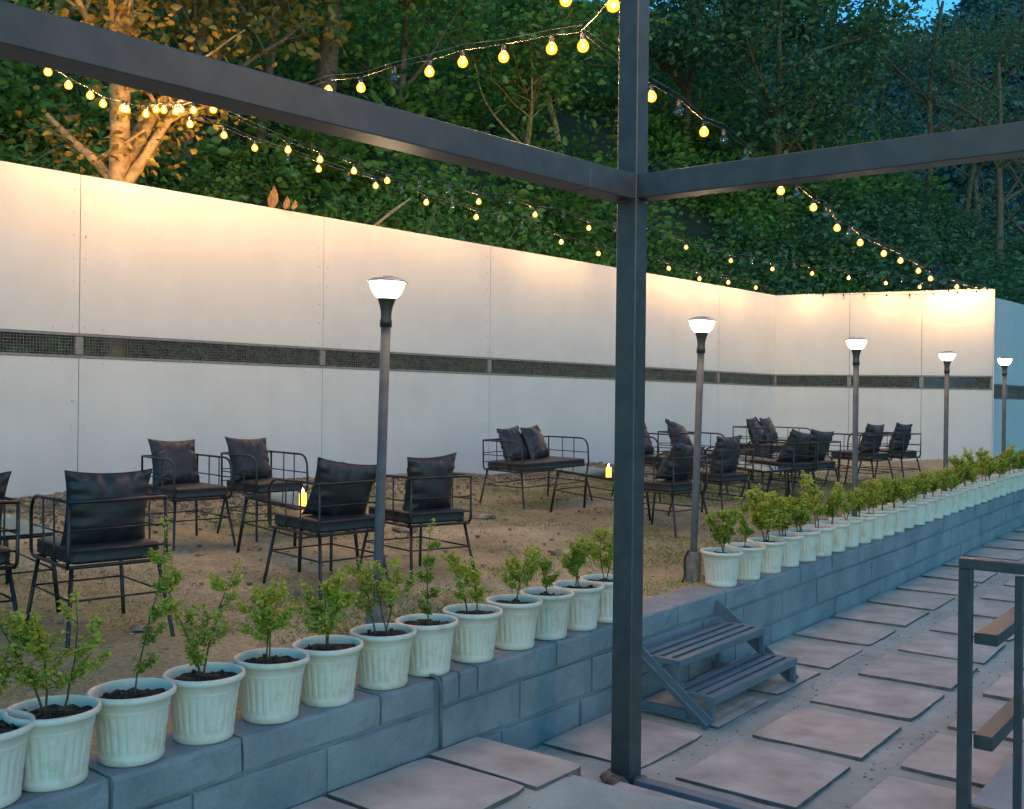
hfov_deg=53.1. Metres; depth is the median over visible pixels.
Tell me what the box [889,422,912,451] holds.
cushion
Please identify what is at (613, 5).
string lights
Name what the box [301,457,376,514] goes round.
cushion
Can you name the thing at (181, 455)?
cushion
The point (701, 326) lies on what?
lamp post
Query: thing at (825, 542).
potted shrub
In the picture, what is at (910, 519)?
potted shrub
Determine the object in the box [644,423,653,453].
cushion
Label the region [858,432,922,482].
loveseat
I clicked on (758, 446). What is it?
loveseat
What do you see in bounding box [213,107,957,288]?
string lights
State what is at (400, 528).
stone
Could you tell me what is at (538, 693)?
retaining wall
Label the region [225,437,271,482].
cushion
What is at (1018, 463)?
potted shrub
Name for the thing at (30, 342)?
undergrowth
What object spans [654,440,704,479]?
cushion
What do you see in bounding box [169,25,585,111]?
string lights
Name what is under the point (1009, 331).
boundary wall
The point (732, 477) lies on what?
armchair
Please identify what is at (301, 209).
dry stalks
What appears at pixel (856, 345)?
lamp post
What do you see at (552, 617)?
potted shrub
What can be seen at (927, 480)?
potted shrub
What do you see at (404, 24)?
hill tree
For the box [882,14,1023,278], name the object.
bare tree
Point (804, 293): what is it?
string lights
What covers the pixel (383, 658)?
potted shrub
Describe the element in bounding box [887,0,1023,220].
bare tree
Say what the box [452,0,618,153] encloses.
hill tree
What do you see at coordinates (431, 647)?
potted shrub
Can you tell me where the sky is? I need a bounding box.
[571,0,959,41]
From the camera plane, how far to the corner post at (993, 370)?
20.39 m
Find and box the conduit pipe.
[429,674,442,749]
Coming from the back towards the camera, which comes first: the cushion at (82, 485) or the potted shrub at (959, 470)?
the potted shrub at (959, 470)
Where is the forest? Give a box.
[742,0,1023,236]
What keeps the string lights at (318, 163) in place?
attached to the string lights at (123, 102)
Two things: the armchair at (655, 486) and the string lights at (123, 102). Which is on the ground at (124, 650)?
the armchair at (655, 486)
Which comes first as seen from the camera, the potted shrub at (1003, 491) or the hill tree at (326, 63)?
the potted shrub at (1003, 491)
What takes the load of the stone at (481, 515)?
on the ground at (124, 650)
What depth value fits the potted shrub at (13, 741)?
3.44 m
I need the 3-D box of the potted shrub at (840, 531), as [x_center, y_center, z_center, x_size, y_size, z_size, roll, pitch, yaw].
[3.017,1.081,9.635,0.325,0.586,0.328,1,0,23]
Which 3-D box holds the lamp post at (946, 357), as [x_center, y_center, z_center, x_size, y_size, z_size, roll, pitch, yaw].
[5.450,0.351,12.860,0.232,2.049,0.232,1,0,0]
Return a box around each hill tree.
[53,0,135,113]
[105,0,374,181]
[227,0,390,155]
[295,0,506,151]
[301,0,394,167]
[412,0,679,190]
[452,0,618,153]
[586,0,737,151]
[649,0,943,220]
[650,0,797,109]
[694,0,935,212]
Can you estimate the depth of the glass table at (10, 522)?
6.57 m
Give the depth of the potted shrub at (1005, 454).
14.87 m
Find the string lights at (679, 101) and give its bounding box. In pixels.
[581,26,989,292]
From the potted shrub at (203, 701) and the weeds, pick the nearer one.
the potted shrub at (203, 701)
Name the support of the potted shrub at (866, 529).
on the retaining wall at (538, 693)
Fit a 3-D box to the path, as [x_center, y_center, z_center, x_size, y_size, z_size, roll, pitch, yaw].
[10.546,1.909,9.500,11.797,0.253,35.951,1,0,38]
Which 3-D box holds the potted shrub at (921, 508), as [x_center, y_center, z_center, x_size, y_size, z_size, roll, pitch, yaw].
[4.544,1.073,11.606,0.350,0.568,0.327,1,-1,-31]
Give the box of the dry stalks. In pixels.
[0,87,661,367]
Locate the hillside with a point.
(694, 228)
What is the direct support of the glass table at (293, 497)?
on the ground at (124, 650)
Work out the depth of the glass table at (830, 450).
15.60 m
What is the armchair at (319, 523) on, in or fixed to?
on the ground at (124, 650)
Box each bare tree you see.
[828,0,1023,207]
[835,27,932,140]
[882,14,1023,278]
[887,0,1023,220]
[891,0,1023,229]
[895,0,1023,234]
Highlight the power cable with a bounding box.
[681,550,688,581]
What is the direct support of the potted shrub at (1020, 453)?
on the retaining wall at (538, 693)
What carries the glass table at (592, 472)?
on the ground at (124, 650)
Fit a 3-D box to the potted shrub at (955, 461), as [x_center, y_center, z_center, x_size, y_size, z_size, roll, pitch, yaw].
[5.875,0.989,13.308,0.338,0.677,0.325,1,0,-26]
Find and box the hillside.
[0,0,1021,445]
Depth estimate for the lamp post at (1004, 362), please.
15.28 m
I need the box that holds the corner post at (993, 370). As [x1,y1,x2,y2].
[992,289,994,457]
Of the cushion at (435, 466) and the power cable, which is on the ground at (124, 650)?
the power cable
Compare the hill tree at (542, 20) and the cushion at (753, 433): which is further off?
the hill tree at (542, 20)
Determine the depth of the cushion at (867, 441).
14.75 m
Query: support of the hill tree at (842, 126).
on the hillside
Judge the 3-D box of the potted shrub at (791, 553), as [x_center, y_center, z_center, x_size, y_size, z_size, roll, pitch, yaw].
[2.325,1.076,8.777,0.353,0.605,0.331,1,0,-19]
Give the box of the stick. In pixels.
[373,198,409,225]
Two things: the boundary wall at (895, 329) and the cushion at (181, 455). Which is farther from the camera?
the boundary wall at (895, 329)
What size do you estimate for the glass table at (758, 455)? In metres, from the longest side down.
1.053 x 0.602 x 0.528 m
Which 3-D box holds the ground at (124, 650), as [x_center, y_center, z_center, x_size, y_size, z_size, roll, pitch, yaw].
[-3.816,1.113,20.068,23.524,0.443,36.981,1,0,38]
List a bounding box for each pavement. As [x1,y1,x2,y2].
[971,741,1023,808]
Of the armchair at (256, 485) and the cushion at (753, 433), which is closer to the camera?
the armchair at (256, 485)
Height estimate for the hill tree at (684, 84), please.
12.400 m
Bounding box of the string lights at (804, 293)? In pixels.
[777,290,977,298]
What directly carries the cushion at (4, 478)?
on the armchair at (5, 554)
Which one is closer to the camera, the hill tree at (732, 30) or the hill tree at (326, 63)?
the hill tree at (326, 63)
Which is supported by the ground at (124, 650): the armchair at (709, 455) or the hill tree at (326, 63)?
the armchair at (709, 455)
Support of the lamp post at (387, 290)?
on the ground at (124, 650)
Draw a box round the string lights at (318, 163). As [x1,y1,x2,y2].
[168,105,774,291]
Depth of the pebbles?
7.96 m
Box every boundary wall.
[0,161,775,497]
[774,289,992,460]
[991,297,1023,456]
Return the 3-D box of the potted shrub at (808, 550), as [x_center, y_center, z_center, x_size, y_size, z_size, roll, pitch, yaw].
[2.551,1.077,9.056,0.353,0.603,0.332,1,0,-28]
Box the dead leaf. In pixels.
[268,186,297,209]
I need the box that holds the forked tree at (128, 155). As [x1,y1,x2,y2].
[12,0,276,359]
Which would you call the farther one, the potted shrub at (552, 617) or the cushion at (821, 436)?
the cushion at (821, 436)
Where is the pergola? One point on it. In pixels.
(630, 186)
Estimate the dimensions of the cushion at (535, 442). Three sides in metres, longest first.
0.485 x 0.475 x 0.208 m
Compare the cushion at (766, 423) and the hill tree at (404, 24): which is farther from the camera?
the hill tree at (404, 24)
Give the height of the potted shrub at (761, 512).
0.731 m
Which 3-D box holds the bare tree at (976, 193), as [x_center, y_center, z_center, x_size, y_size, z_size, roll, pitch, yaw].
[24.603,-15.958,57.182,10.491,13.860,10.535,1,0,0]
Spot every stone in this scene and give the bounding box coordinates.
[129,623,153,631]
[391,523,417,531]
[472,511,495,518]
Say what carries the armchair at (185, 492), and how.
on the ground at (124, 650)
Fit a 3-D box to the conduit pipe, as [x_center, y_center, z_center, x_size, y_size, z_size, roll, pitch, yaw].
[-0.378,1.521,5.073,0.071,0.370,0.023,1,0,8]
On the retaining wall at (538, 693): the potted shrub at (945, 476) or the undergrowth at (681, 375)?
the potted shrub at (945, 476)
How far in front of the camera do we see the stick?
15.37 m
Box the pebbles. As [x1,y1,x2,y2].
[0,472,1013,807]
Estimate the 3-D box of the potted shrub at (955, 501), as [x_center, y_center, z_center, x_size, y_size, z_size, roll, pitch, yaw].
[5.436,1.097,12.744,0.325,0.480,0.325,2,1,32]
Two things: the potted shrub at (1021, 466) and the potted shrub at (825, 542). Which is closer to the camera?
the potted shrub at (825, 542)
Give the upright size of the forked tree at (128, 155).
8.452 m
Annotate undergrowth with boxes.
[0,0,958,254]
[0,330,131,358]
[535,251,838,387]
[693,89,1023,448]
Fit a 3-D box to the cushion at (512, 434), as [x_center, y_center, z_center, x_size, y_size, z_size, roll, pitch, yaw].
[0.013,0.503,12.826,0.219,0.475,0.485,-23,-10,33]
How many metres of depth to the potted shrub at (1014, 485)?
15.15 m
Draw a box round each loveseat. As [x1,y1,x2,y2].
[479,435,592,509]
[732,426,814,480]
[740,439,819,503]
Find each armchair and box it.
[0,496,20,614]
[25,492,174,649]
[141,453,236,550]
[216,450,310,541]
[263,478,390,599]
[357,473,474,585]
[611,433,690,501]
[644,453,711,537]
[655,431,728,494]
[667,446,753,521]
[768,439,840,496]
[823,432,893,485]
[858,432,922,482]
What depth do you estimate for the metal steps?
6.53 m
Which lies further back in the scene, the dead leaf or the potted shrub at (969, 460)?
the potted shrub at (969, 460)
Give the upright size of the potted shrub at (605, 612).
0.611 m
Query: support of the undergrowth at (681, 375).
on the hillside
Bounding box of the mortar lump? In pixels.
[599,768,646,785]
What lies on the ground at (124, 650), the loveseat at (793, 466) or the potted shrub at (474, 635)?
the loveseat at (793, 466)
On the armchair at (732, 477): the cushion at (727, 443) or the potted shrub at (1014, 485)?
the cushion at (727, 443)
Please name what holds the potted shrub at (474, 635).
on the retaining wall at (538, 693)
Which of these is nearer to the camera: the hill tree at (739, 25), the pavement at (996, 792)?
the pavement at (996, 792)
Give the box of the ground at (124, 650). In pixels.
[0,456,1012,755]
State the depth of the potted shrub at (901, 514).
10.96 m
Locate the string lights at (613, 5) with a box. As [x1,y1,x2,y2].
[580,0,614,31]
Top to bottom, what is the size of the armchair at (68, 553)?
0.827 m
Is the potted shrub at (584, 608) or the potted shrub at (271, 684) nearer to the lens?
the potted shrub at (271, 684)
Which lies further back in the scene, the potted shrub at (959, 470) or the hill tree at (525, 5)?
the hill tree at (525, 5)
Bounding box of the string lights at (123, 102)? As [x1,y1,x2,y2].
[47,68,191,114]
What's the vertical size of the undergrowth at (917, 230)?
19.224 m
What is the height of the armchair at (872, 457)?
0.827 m
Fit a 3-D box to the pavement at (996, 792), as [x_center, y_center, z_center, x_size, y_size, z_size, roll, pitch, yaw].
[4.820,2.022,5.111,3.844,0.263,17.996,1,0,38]
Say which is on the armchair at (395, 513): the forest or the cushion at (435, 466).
the cushion at (435, 466)
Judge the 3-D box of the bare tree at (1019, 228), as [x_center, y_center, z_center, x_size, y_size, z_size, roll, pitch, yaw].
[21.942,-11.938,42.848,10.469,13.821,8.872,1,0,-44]
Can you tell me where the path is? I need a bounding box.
[327,532,1023,808]
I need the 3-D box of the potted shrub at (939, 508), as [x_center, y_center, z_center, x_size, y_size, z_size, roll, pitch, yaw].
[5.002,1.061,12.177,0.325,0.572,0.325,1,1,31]
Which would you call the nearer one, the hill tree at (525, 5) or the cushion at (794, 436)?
the cushion at (794, 436)
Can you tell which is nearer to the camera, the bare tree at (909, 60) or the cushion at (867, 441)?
the cushion at (867, 441)
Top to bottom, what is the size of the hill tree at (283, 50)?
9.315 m
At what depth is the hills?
91.09 m
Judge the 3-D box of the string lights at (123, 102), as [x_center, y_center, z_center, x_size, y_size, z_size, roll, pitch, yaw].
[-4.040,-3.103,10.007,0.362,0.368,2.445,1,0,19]
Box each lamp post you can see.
[366,275,407,623]
[685,316,716,581]
[844,337,868,516]
[938,351,956,490]
[996,357,1011,473]
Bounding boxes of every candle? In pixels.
[299,489,306,505]
[606,464,610,476]
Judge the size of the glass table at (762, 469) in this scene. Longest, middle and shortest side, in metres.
1.053 x 0.602 x 0.528 m
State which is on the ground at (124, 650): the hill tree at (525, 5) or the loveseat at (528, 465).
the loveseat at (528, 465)
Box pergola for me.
[0,0,1023,784]
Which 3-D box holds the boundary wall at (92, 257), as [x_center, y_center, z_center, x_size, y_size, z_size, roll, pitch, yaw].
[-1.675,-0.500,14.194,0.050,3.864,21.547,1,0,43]
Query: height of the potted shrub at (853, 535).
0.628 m
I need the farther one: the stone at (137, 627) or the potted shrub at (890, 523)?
the potted shrub at (890, 523)
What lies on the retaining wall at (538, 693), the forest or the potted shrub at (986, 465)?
the potted shrub at (986, 465)
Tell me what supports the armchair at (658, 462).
on the ground at (124, 650)
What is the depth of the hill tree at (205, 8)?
18.51 m
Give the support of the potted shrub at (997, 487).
on the retaining wall at (538, 693)
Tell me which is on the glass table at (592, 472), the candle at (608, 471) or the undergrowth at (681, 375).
the candle at (608, 471)
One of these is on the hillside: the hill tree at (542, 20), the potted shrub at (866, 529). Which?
the hill tree at (542, 20)
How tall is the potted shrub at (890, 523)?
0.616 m
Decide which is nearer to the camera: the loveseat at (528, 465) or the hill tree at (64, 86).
the loveseat at (528, 465)
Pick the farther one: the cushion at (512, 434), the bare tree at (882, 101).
the bare tree at (882, 101)
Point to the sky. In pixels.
(928, 4)
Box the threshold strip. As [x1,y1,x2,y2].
[635,776,762,808]
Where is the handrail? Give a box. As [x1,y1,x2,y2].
[956,557,1023,808]
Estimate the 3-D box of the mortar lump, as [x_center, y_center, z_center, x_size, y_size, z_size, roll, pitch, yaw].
[0.564,1.891,5.190,0.228,0.064,0.238,1,0,-20]
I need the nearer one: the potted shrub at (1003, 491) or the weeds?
the weeds
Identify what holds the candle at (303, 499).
on the glass table at (293, 497)
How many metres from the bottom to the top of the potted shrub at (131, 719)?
0.912 m
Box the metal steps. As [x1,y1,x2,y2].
[642,599,798,729]
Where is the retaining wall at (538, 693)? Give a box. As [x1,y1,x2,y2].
[2,489,1023,808]
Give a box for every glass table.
[0,514,60,611]
[236,491,358,571]
[550,466,650,520]
[700,459,788,500]
[727,449,809,494]
[779,448,851,481]
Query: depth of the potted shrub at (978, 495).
13.49 m
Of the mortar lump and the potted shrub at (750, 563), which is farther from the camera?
the potted shrub at (750, 563)
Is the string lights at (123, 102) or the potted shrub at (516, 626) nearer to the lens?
the potted shrub at (516, 626)
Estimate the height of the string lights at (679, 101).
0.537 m
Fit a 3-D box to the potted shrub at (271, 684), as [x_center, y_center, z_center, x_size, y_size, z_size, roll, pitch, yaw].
[-1.041,1.047,4.432,0.336,0.605,0.325,1,-1,42]
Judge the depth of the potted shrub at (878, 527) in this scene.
10.40 m
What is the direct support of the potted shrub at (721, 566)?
on the retaining wall at (538, 693)
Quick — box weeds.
[183,526,704,603]
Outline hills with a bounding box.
[710,1,1023,236]
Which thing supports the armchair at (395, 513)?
on the ground at (124, 650)
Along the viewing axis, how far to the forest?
112.24 m
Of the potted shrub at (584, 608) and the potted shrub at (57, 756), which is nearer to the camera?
the potted shrub at (57, 756)
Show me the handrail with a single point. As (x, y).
(997, 728)
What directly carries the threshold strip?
on the path
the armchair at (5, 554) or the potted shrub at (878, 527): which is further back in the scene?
the potted shrub at (878, 527)
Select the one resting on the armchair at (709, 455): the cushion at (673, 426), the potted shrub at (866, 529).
the cushion at (673, 426)
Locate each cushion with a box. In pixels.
[0,471,11,544]
[60,468,152,545]
[148,439,199,487]
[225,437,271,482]
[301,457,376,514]
[402,452,456,509]
[496,425,527,460]
[520,425,548,458]
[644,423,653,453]
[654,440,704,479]
[665,418,692,445]
[709,435,741,472]
[746,416,764,442]
[759,417,777,442]
[777,429,814,461]
[802,429,834,460]
[858,423,884,454]
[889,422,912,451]
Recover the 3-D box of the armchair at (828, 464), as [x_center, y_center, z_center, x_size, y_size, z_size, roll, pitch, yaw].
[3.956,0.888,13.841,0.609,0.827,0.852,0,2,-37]
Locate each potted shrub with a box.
[0,587,112,791]
[0,642,35,808]
[86,516,176,767]
[149,556,245,744]
[232,577,309,724]
[290,566,363,707]
[343,556,417,689]
[395,518,458,676]
[439,550,502,662]
[485,543,542,649]
[520,554,574,639]
[552,533,604,630]
[580,523,613,622]
[700,507,742,587]
[725,496,765,580]
[744,483,789,573]
[765,495,803,566]
[783,492,820,561]
[798,470,835,556]
[816,489,850,551]
[828,481,864,547]
[842,489,875,543]
[857,478,887,539]
[866,476,898,535]
[878,477,908,532]
[887,486,917,528]
[898,475,928,524]
[908,471,937,521]
[918,470,946,518]
[927,466,954,515]
[935,474,962,512]
[948,455,977,506]
[948,464,969,509]
[959,467,984,504]
[962,447,991,502]
[973,447,999,499]
[978,458,1003,497]
[985,457,1011,495]
[991,443,1013,493]
[997,445,1020,491]
[1005,451,1023,489]
[1007,452,1023,488]
[1014,450,1023,470]
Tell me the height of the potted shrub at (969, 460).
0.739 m
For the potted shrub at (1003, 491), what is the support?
on the retaining wall at (538, 693)
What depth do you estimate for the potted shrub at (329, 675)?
4.60 m

